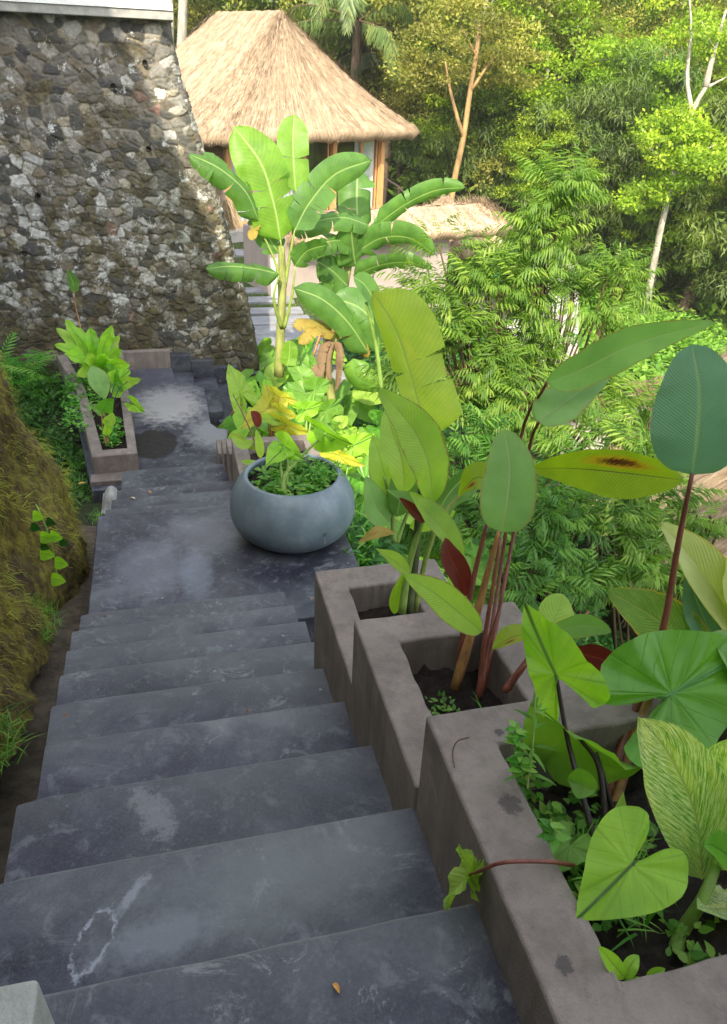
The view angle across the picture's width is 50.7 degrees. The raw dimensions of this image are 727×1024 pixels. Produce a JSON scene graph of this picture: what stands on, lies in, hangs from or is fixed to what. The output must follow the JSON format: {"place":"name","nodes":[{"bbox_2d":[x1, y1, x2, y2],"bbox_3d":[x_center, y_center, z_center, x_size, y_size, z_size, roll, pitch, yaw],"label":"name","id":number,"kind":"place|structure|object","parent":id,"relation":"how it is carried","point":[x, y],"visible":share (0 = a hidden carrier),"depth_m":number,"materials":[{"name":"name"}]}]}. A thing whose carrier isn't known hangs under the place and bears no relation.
{"place":"outdoors","nodes":[
{"label":"outdoors","id":0,"kind":"place"},
{"bbox_2d":[0,368,90,768],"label":"bank","id":1,"kind":"structure","parent":0,"point":[62,594],"depth_m":4.89,"materials":[{"name":"plant"}]},
{"bbox_2d":[0,353,82,697],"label":"moss","id":2,"kind":"object","parent":1,"relation":"on","point":[30,467],"visible":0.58,"depth_m":5.06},
{"bbox_2d":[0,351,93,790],"bbox_3d":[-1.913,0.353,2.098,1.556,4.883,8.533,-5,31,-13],"label":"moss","id":3,"kind":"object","parent":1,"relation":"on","point":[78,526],"visible":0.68,"depth_m":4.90,"materials":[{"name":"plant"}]},
{"bbox_2d":[31,504,68,585],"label":"creeping weed","id":4,"kind":"object","parent":1,"relation":"hanging from","point":[46,553],"visible":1,"depth_m":4.63,"materials":[{"name":"green plant"}]},
{"bbox_2d":[0,507,104,775],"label":"weeds","id":5,"kind":"object","parent":1,"relation":"on","point":[2,725],"visible":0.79,"depth_m":3.27,"materials":[{"name":"green plant"}]},
{"bbox_2d":[0,0,172,10],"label":"white building","id":6,"kind":"structure","parent":0,"point":[166,5],"depth_m":9.69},
{"bbox_2d":[8,0,726,646],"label":"ground","id":7,"kind":"structure","parent":0,"point":[84,508],"depth_m":12.27,"materials":[{"name":"plant"}]},
{"bbox_2d":[0,332,61,405],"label":"fern","id":8,"kind":"object","parent":7,"relation":"on","point":[32,373],"visible":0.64,"depth_m":10.72,"materials":[{"name":"green plant"}]},
{"bbox_2d":[0,357,89,508],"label":"weeds","id":9,"kind":"object","parent":7,"relation":"on","point":[59,438],"visible":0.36,"depth_m":9.72,"materials":[{"name":"green plant"}]},
{"bbox_2d":[0,525,96,884],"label":"drain","id":10,"kind":"object","parent":7,"relation":"on","point":[19,783],"visible":0.23,"depth_m":4.05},
{"bbox_2d":[56,353,138,473],"bbox_3d":[-3.448,-1.198,9.831,0.924,0.581,3.539,-7,31,-16],"label":"concrete planter","id":11,"kind":"object","parent":7,"relation":"on","point":[122,456],"visible":0.34,"depth_m":8.86,"materials":[{"name":"concrete"}]},
{"bbox_2d":[55,363,124,447],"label":"weeds","id":12,"kind":"object","parent":11,"relation":"in","point":[115,427],"visible":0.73,"depth_m":9.27,"materials":[{"name":"green plant"}]},
{"bbox_2d":[55,320,129,377],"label":"bird nest fern","id":13,"kind":"object","parent":11,"relation":"in","point":[88,349],"visible":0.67,"depth_m":9.66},
{"bbox_2d":[87,366,115,446],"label":"tall leaf plant","id":14,"kind":"object","parent":11,"relation":"in","point":[98,380],"visible":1,"depth_m":8.54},
{"bbox_2d":[89,363,145,415],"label":"taro plant","id":15,"kind":"object","parent":11,"relation":"in","point":[121,381],"visible":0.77,"depth_m":9.25,"materials":[{"name":"green plant"}]},
{"bbox_2d":[0,1,259,374],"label":"stone wall","id":16,"kind":"structure","parent":7,"relation":"on","point":[109,198],"depth_m":10.72,"materials":[{"name":"stone"}]},
{"bbox_2d":[59,368,227,502],"bbox_3d":[-2.770,-1.060,9.956,1.822,0.370,4.060,-11,33,-22],"label":"concrete landing","id":17,"kind":"object","parent":7,"relation":"on","point":[173,426],"visible":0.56,"depth_m":9.62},
{"bbox_2d":[121,348,170,369],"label":"kerb wall","id":18,"kind":"structure","parent":17,"relation":"on","point":[147,358],"depth_m":11.34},
{"bbox_2d":[105,464,234,514],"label":"concrete staircase","id":19,"kind":"structure","parent":7,"relation":"on","point":[174,488],"depth_m":7.48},
{"bbox_2d":[173,0,216,44],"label":"forest tree","id":20,"kind":"object","parent":7,"relation":"on","point":[193,13],"visible":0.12,"depth_m":32.15,"materials":[{"name":"green plant"}]},
{"bbox_2d":[174,372,251,424],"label":"concrete staircase","id":21,"kind":"structure","parent":7,"relation":"on","point":[219,405],"depth_m":11.19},
{"bbox_2d":[171,352,263,387],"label":"stepped kerb","id":22,"kind":"structure","parent":7,"relation":"on","point":[200,367],"depth_m":11.60,"materials":[{"name":"stone"}]},
{"bbox_2d":[216,439,221,463],"bbox_3d":[-1.241,-0.515,8.976,0.897,0.621,0.388,-5,31,-13],"label":"concrete planter","id":23,"kind":"object","parent":7,"relation":"on","point":[218,450],"visible":0.05,"depth_m":8.69,"materials":[{"name":"concrete"}]},
{"bbox_2d":[226,363,257,416],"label":"taro plant","id":24,"kind":"object","parent":23,"relation":"in","point":[239,388],"visible":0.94,"depth_m":8.72,"materials":[{"name":"green plant"}]},
{"bbox_2d":[88,505,358,641],"bbox_3d":[-0.992,0.492,5.603,1.840,0.370,1.560,-5,31,-13],"label":"concrete landing","id":25,"kind":"object","parent":7,"relation":"on","point":[153,558],"visible":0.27,"depth_m":5.45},
{"bbox_2d":[230,453,354,553],"bbox_3d":[-0.525,-0.059,5.710,0.924,0.512,0.924,-5,31,-13],"label":"round pot","id":26,"kind":"object","parent":25,"relation":"on","point":[289,524],"visible":0.84,"depth_m":5.37,"materials":[{"name":"concrete"}]},
{"bbox_2d":[250,454,344,495],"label":"weeds","id":27,"kind":"object","parent":26,"relation":"on","point":[273,485],"visible":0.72,"depth_m":5.56,"materials":[{"name":"green plant"}]},
{"bbox_2d":[265,416,352,494],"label":"taro plant","id":28,"kind":"object","parent":26,"relation":"in","point":[323,437],"visible":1,"depth_m":5.40,"materials":[{"name":"green plant"}]},
{"bbox_2d":[226,436,275,480],"bbox_3d":[-1.017,-0.288,8.241,0.832,0.981,0.388,-5,31,-13],"label":"concrete planter","id":29,"kind":"object","parent":7,"relation":"on","point":[229,457],"visible":0.09,"depth_m":7.89,"materials":[{"name":"concrete"}]},
{"bbox_2d":[241,383,307,436],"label":"taro plant","id":30,"kind":"object","parent":29,"relation":"in","point":[277,400],"visible":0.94,"depth_m":7.98,"materials":[{"name":"yellow plant"}]},
{"bbox_2d":[0,592,521,1023],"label":"concrete staircase","id":31,"kind":"structure","parent":7,"relation":"on","point":[193,841],"depth_m":1.85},
{"bbox_2d":[0,980,54,1023],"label":"plaster pillar","id":32,"kind":"structure","parent":31,"relation":"on","point":[23,1003],"depth_m":1.07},
{"bbox_2d":[231,434,323,481],"bbox_3d":[-0.808,-0.112,7.582,0.852,0.951,0.982,-5,31,-13],"label":"concrete planter","id":33,"kind":"object","parent":7,"relation":"on","point":[302,443],"visible":0.1,"depth_m":7.60,"materials":[{"name":"concrete"}]},
{"bbox_2d":[230,394,263,464],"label":"croton plant","id":34,"kind":"object","parent":33,"relation":"on","point":[240,442],"visible":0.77,"depth_m":7.09,"materials":[{"name":"green plant"}]},
{"bbox_2d":[287,366,341,434],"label":"taro plant","id":35,"kind":"object","parent":33,"relation":"on","point":[310,392],"visible":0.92,"depth_m":7.93,"materials":[{"name":"green plant"}]},
{"bbox_2d":[320,433,375,476],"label":"taro plant","id":36,"kind":"object","parent":33,"relation":"on","point":[360,442],"visible":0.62,"depth_m":6.88,"materials":[{"name":"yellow plant"}]},
{"bbox_2d":[337,463,368,498],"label":"taro plant","id":37,"kind":"object","parent":33,"relation":"in","point":[357,485],"visible":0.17,"depth_m":7.32,"materials":[{"name":"green plant"}]},
{"bbox_2d":[189,114,371,377],"bbox_3d":[-1.055,-3.504,10.456,2.529,3.383,0.715,-14,34,-26],"label":"banana plant","id":38,"kind":"object","parent":7,"relation":"on","point":[261,163],"visible":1,"depth_m":10.11,"materials":[{"name":"green plant"}]},
{"bbox_2d":[257,337,312,385],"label":"taro plant","id":39,"kind":"object","parent":7,"relation":"on","point":[266,351],"visible":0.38,"depth_m":12.32,"materials":[{"name":"green plant"}]},
{"bbox_2d":[201,0,389,88],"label":"forest tree","id":40,"kind":"object","parent":7,"relation":"on","point":[255,2],"visible":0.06,"depth_m":31.12,"materials":[{"name":"green plant"}]},
{"bbox_2d":[175,7,422,242],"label":"thatched house","id":41,"kind":"structure","parent":7,"relation":"on","point":[266,72],"depth_m":21.96,"materials":[{"name":"plant"}]},
{"bbox_2d":[308,404,382,457],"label":"taro plant","id":42,"kind":"object","parent":7,"relation":"on","point":[375,415],"visible":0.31,"depth_m":9.93,"materials":[{"name":"green plant"}]},
{"bbox_2d":[322,373,395,424],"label":"taro plant","id":43,"kind":"object","parent":7,"relation":"on","point":[358,403],"visible":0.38,"depth_m":10.90,"materials":[{"name":"green plant"}]},
{"bbox_2d":[286,0,440,83],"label":"coconut palm","id":44,"kind":"object","parent":7,"relation":"on","point":[380,32],"visible":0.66,"depth_m":27.83,"materials":[{"name":"green plant"}]},
{"bbox_2d":[293,282,437,399],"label":"banana plant","id":45,"kind":"object","parent":7,"relation":"on","point":[337,314],"visible":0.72,"depth_m":9.39,"materials":[{"name":"green plant"}]},
{"bbox_2d":[354,272,383,388],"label":"banana plant","id":46,"kind":"object","parent":7,"relation":"on","point":[365,283],"visible":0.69,"depth_m":5.55,"materials":[{"name":"green plant"}]},
{"bbox_2d":[312,0,444,186],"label":"forest tree","id":47,"kind":"object","parent":7,"relation":"on","point":[365,75],"visible":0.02,"depth_m":30.56,"materials":[{"name":"green plant"}]},
{"bbox_2d":[292,173,465,355],"bbox_3d":[0.145,-3.644,11.484,2.564,2.612,1.144,-5,31,-13],"label":"banana plant","id":48,"kind":"object","parent":7,"relation":"on","point":[354,239],"visible":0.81,"depth_m":11.18,"materials":[{"name":"green plant"}]},
{"bbox_2d":[314,559,446,716],"bbox_3d":[0.102,1.117,3.404,0.532,1.671,0.698,-5,31,-13],"label":"concrete planter","id":49,"kind":"object","parent":7,"relation":"on","point":[346,599],"visible":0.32,"depth_m":3.14,"materials":[{"name":"concrete"}]},
{"bbox_2d":[372,288,478,614],"bbox_3d":[0.212,-0.179,2.848,0.458,1.188,0.590,7,30,7],"label":"tall leaf plant","id":50,"kind":"object","parent":49,"relation":"in","point":[413,445],"visible":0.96,"depth_m":2.77,"materials":[{"name":"plant"}]},
{"bbox_2d":[243,193,517,306],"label":"thatched outbuilding","id":51,"kind":"structure","parent":7,"relation":"on","point":[476,216],"depth_m":17.87,"materials":[{"name":"plant"}]},
{"bbox_2d":[331,29,442,205],"bbox_3d":[1.097,-15.561,32.062,5.352,8.071,5.141,14,32,19],"label":"coconut palm","id":52,"kind":"object","parent":7,"relation":"on","point":[367,57],"visible":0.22,"depth_m":29.93,"materials":[{"name":"green plant"}]},
{"bbox_2d":[341,0,442,196],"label":"forest tree","id":53,"kind":"object","parent":7,"relation":"on","point":[398,173],"visible":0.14,"depth_m":30.43,"materials":[{"name":"green plant"}]},
{"bbox_2d":[359,435,477,543],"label":"tall leaf plant","id":54,"kind":"object","parent":7,"relation":"on","point":[383,507],"visible":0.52,"depth_m":3.96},
{"bbox_2d":[359,0,477,175],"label":"forest tree","id":55,"kind":"object","parent":7,"relation":"on","point":[400,100],"visible":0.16,"depth_m":28.82,"materials":[{"name":"green plant"}]},
{"bbox_2d":[353,258,493,433],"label":"feathery shrub","id":56,"kind":"object","parent":7,"relation":"on","point":[432,290],"visible":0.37,"depth_m":8.81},
{"bbox_2d":[387,86,476,205],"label":"bamboo clump","id":57,"kind":"object","parent":7,"relation":"on","point":[408,152],"visible":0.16,"depth_m":30.82,"materials":[{"name":"green plant"}]},
{"bbox_2d":[249,311,635,651],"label":"undergrowth","id":58,"kind":"object","parent":7,"relation":"on","point":[385,542],"visible":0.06,"depth_m":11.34,"materials":[{"name":"green plant"}]},
{"bbox_2d":[174,0,726,329],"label":"undergrowth","id":59,"kind":"object","parent":7,"relation":"on","point":[391,188],"visible":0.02,"depth_m":26.21,"materials":[{"name":"green plant"}]},
{"bbox_2d":[405,543,495,597],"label":"taro plant","id":60,"kind":"object","parent":7,"relation":"on","point":[471,558],"visible":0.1,"depth_m":6.02,"materials":[{"name":"green plant"}]},
{"bbox_2d":[350,602,576,810],"bbox_3d":[0.290,1.251,2.706,0.565,1.751,0.688,-5,31,-13],"label":"concrete planter","id":61,"kind":"object","parent":7,"relation":"on","point":[403,666],"visible":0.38,"depth_m":2.38,"materials":[{"name":"concrete"}]},
{"bbox_2d":[493,593,611,693],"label":"tall leaf plant","id":62,"kind":"object","parent":61,"relation":"in","point":[556,609],"visible":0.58,"depth_m":2.20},
{"bbox_2d":[403,320,713,700],"bbox_3d":[0.551,0.036,2.242,0.669,1.088,0.844,11,31,15],"label":"tall leaf plant","id":63,"kind":"object","parent":61,"relation":"in","point":[503,479],"visible":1,"depth_m":2.26,"materials":[{"name":"plant"}]},
{"bbox_2d":[454,692,678,950],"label":"grass","id":64,"kind":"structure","parent":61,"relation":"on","point":[633,935],"depth_m":1.50,"materials":[{"name":"green plant"}]},
{"bbox_2d":[387,0,552,199],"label":"forest tree","id":65,"kind":"object","parent":7,"relation":"on","point":[498,51],"visible":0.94,"depth_m":23.88,"materials":[{"name":"green plant"}]},
{"bbox_2d":[404,7,556,193],"bbox_3d":[3.915,-14.175,29.408,5.752,8.820,5.334,-15,34,-27],"label":"forest tree","id":66,"kind":"object","parent":7,"relation":"on","point":[430,106],"visible":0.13,"depth_m":27.98,"materials":[{"name":"green plant"}]},
{"bbox_2d":[420,33,550,214],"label":"bamboo clump","id":67,"kind":"object","parent":7,"relation":"on","point":[451,143],"visible":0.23,"depth_m":26.93,"materials":[{"name":"green plant"}]},
{"bbox_2d":[369,0,624,195],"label":"forest tree","id":68,"kind":"object","parent":7,"relation":"on","point":[549,6],"visible":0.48,"depth_m":25.97,"materials":[{"name":"green plant"}]},
{"bbox_2d":[458,87,565,240],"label":"bamboo clump","id":69,"kind":"object","parent":7,"relation":"on","point":[487,131],"visible":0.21,"depth_m":26.25,"materials":[{"name":"green plant"}]},
{"bbox_2d":[445,33,585,181],"bbox_3d":[5.752,-13.174,28.930,5.393,8.312,5.000,-10,32,-21],"label":"forest tree","id":70,"kind":"object","parent":7,"relation":"on","point":[548,45],"visible":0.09,"depth_m":26.34,"materials":[{"name":"green plant"}]},
{"bbox_2d":[373,138,667,530],"bbox_3d":[1.948,-1.517,9.327,3.873,5.469,2.873,-5,31,-13],"label":"feathery shrub","id":71,"kind":"object","parent":7,"relation":"on","point":[537,270],"visible":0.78,"depth_m":8.63,"materials":[{"name":"plant"}]},
{"bbox_2d":[388,402,668,617],"bbox_3d":[1.407,0.669,7.447,2.556,3.332,3.047,-5,31,-13],"label":"feathery shrub","id":72,"kind":"object","parent":7,"relation":"on","point":[548,562],"visible":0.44,"depth_m":6.56,"materials":[{"name":"plant"}]},
{"bbox_2d":[480,105,610,247],"bbox_3d":[6.067,-10.692,26.516,4.458,6.005,4.134,15,32,20],"label":"forest tree","id":73,"kind":"object","parent":7,"relation":"on","point":[532,143],"visible":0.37,"depth_m":24.95,"materials":[{"name":"green plant"}]},
{"bbox_2d":[445,0,654,244],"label":"forest tree","id":74,"kind":"object","parent":7,"relation":"on","point":[588,57],"visible":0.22,"depth_m":25.58,"materials":[{"name":"green plant"}]},
{"bbox_2d":[416,694,726,1023],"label":"concrete planter","id":75,"kind":"object","parent":7,"relation":"on","point":[545,942],"visible":0.5,"depth_m":1.50,"materials":[{"name":"concrete"}]},
{"bbox_2d":[443,844,574,910],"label":"taro plant","id":76,"kind":"object","parent":75,"relation":"on","point":[470,869],"visible":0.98,"depth_m":1.50,"materials":[{"name":"green plant"}]},
{"bbox_2d":[504,719,536,777],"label":"weed plant","id":77,"kind":"object","parent":75,"relation":"in","point":[519,764],"visible":0.99,"depth_m":1.57,"materials":[{"name":"green plant"}]},
{"bbox_2d":[502,692,555,788],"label":"weed plant","id":78,"kind":"object","parent":75,"relation":"on","point":[537,710],"visible":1,"depth_m":1.57,"materials":[{"name":"green plant"}]},
{"bbox_2d":[536,818,572,853],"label":"weed plant","id":79,"kind":"object","parent":75,"relation":"on","point":[550,835],"visible":1,"depth_m":1.47,"materials":[{"name":"green plant"}]},
{"bbox_2d":[522,603,609,837],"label":"taro plant","id":80,"kind":"object","parent":75,"relation":"on","point":[553,654],"visible":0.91,"depth_m":1.67,"materials":[{"name":"green plant"}]},
{"bbox_2d":[549,820,590,871],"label":"taro plant","id":81,"kind":"object","parent":75,"relation":"in","point":[575,851],"visible":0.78,"depth_m":1.57,"materials":[{"name":"green plant"}]},
{"bbox_2d":[523,701,640,818],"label":"taro plant","id":82,"kind":"object","parent":75,"relation":"on","point":[600,768],"visible":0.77,"depth_m":1.72,"materials":[{"name":"green plant"}]},
{"bbox_2d":[509,763,720,966],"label":"weeds","id":83,"kind":"object","parent":75,"relation":"on","point":[556,811],"visible":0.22,"depth_m":1.64,"materials":[{"name":"green plant"}]},
{"bbox_2d":[598,946,664,980],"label":"weed plant","id":84,"kind":"object","parent":75,"relation":"in","point":[627,968],"visible":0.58,"depth_m":1.31,"materials":[{"name":"green plant"}]},
{"bbox_2d":[576,806,688,919],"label":"taro plant","id":85,"kind":"object","parent":75,"relation":"in","point":[618,881],"visible":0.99,"depth_m":1.41,"materials":[{"name":"green plant"}]},
{"bbox_2d":[599,344,726,800],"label":"tall leaf plant","id":86,"kind":"object","parent":75,"relation":"on","point":[688,428],"visible":0.81,"depth_m":1.66,"materials":[{"name":"plant"}]},
{"bbox_2d":[600,630,726,767],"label":"taro plant","id":87,"kind":"object","parent":75,"relation":"in","point":[681,675],"visible":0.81,"depth_m":1.76,"materials":[{"name":"green plant"}]},
{"bbox_2d":[637,716,726,950],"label":"variegated plant","id":88,"kind":"object","parent":75,"relation":"in","point":[685,777],"visible":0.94,"depth_m":1.49,"materials":[{"name":"green plant"}]},
{"bbox_2d":[659,522,726,666],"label":"variegated plant","id":89,"kind":"object","parent":75,"relation":"in","point":[703,562],"visible":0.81,"depth_m":1.95,"materials":[{"name":"green plant"}]},
{"bbox_2d":[502,66,664,257],"bbox_3d":[7.364,-10.959,26.567,5.686,7.824,5.406,22,35,30],"label":"bamboo clump","id":90,"kind":"object","parent":7,"relation":"on","point":[538,108],"visible":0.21,"depth_m":24.69,"materials":[{"name":"green plant"}]},
{"bbox_2d":[519,0,649,86],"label":"forest tree","id":91,"kind":"object","parent":7,"relation":"on","point":[608,11],"visible":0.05,"depth_m":28.20,"materials":[{"name":"green plant"}]},
{"bbox_2d":[458,257,726,385],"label":"undergrowth","id":92,"kind":"object","parent":7,"relation":"on","point":[707,334],"visible":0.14,"depth_m":22.21,"materials":[{"name":"plant"}]},
{"bbox_2d":[526,81,684,287],"bbox_3d":[8.115,-10.285,26.079,5.398,7.496,5.131,5,30,4],"label":"bamboo clump","id":93,"kind":"object","parent":7,"relation":"on","point":[605,212],"visible":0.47,"depth_m":24.53,"materials":[{"name":"green plant"}]},
{"bbox_2d":[539,0,683,74],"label":"forest tree","id":94,"kind":"object","parent":7,"relation":"on","point":[656,5],"visible":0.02,"depth_m":28.71,"materials":[{"name":"green plant"}]},
{"bbox_2d":[550,55,685,190],"bbox_3d":[8.859,-11.645,27.825,5.334,8.446,5.752,20,34,27],"label":"forest tree","id":95,"kind":"object","parent":7,"relation":"on","point":[667,63],"visible":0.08,"depth_m":25.11,"materials":[{"name":"green plant"}]},
{"bbox_2d":[532,365,726,649],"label":"feathery shrub","id":96,"kind":"object","parent":7,"relation":"on","point":[632,521],"visible":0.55,"depth_m":7.08,"materials":[{"name":"plant"}]},
{"bbox_2d":[563,33,713,209],"bbox_3d":[9.371,-12.082,28.305,5.780,9.422,6.234,-5,31,-12],"label":"forest tree","id":97,"kind":"object","parent":7,"relation":"on","point":[678,96],"visible":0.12,"depth_m":25.41,"materials":[{"name":"green plant"}]},
{"bbox_2d":[568,0,713,82],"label":"forest tree","id":98,"kind":"object","parent":7,"relation":"on","point":[662,11],"visible":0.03,"depth_m":29.22,"materials":[{"name":"green plant"}]},
{"bbox_2d":[583,34,725,290],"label":"bamboo clump","id":99,"kind":"object","parent":7,"relation":"on","point":[694,70],"visible":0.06,"depth_m":25.00,"materials":[{"name":"green plant"}]},
{"bbox_2d":[584,344,726,635],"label":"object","id":100,"kind":"structure","parent":7,"relation":"on","point":[717,479],"depth_m":11.20,"materials":[{"name":"plant"}]},
{"bbox_2d":[594,152,726,294],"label":"bamboo clump","id":101,"kind":"object","parent":7,"relation":"on","point":[680,278],"visible":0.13,"depth_m":24.85,"materials":[{"name":"green plant"}]},
{"bbox_2d":[606,0,726,319],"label":"forest tree","id":102,"kind":"object","parent":7,"relation":"on","point":[702,156],"visible":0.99,"depth_m":21.07,"materials":[{"name":"green plant"}]},
{"bbox_2d":[607,142,726,297],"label":"forest tree","id":103,"kind":"object","parent":7,"relation":"on","point":[718,188],"visible":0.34,"depth_m":23.55,"materials":[{"name":"green plant"}]},
{"bbox_2d":[629,78,726,319],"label":"bamboo clump","id":104,"kind":"object","parent":7,"relation":"on","point":[716,112],"visible":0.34,"depth_m":22.96,"materials":[{"name":"green plant"}]},
{"bbox_2d":[646,0,726,106],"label":"forest tree","id":105,"kind":"object","parent":7,"relation":"on","point":[723,3],"visible":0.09,"depth_m":27.57,"materials":[{"name":"green plant"}]},
{"bbox_2d":[667,167,726,332],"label":"bamboo clump","id":106,"kind":"object","parent":7,"relation":"on","point":[718,207],"visible":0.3,"depth_m":23.96,"materials":[{"name":"green plant"}]},
{"bbox_2d":[606,587,708,635],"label":"variegated plant","id":107,"kind":"object","parent":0,"point":[640,611],"visible":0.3,"depth_m":1.98,"materials":[{"name":"green plant"}]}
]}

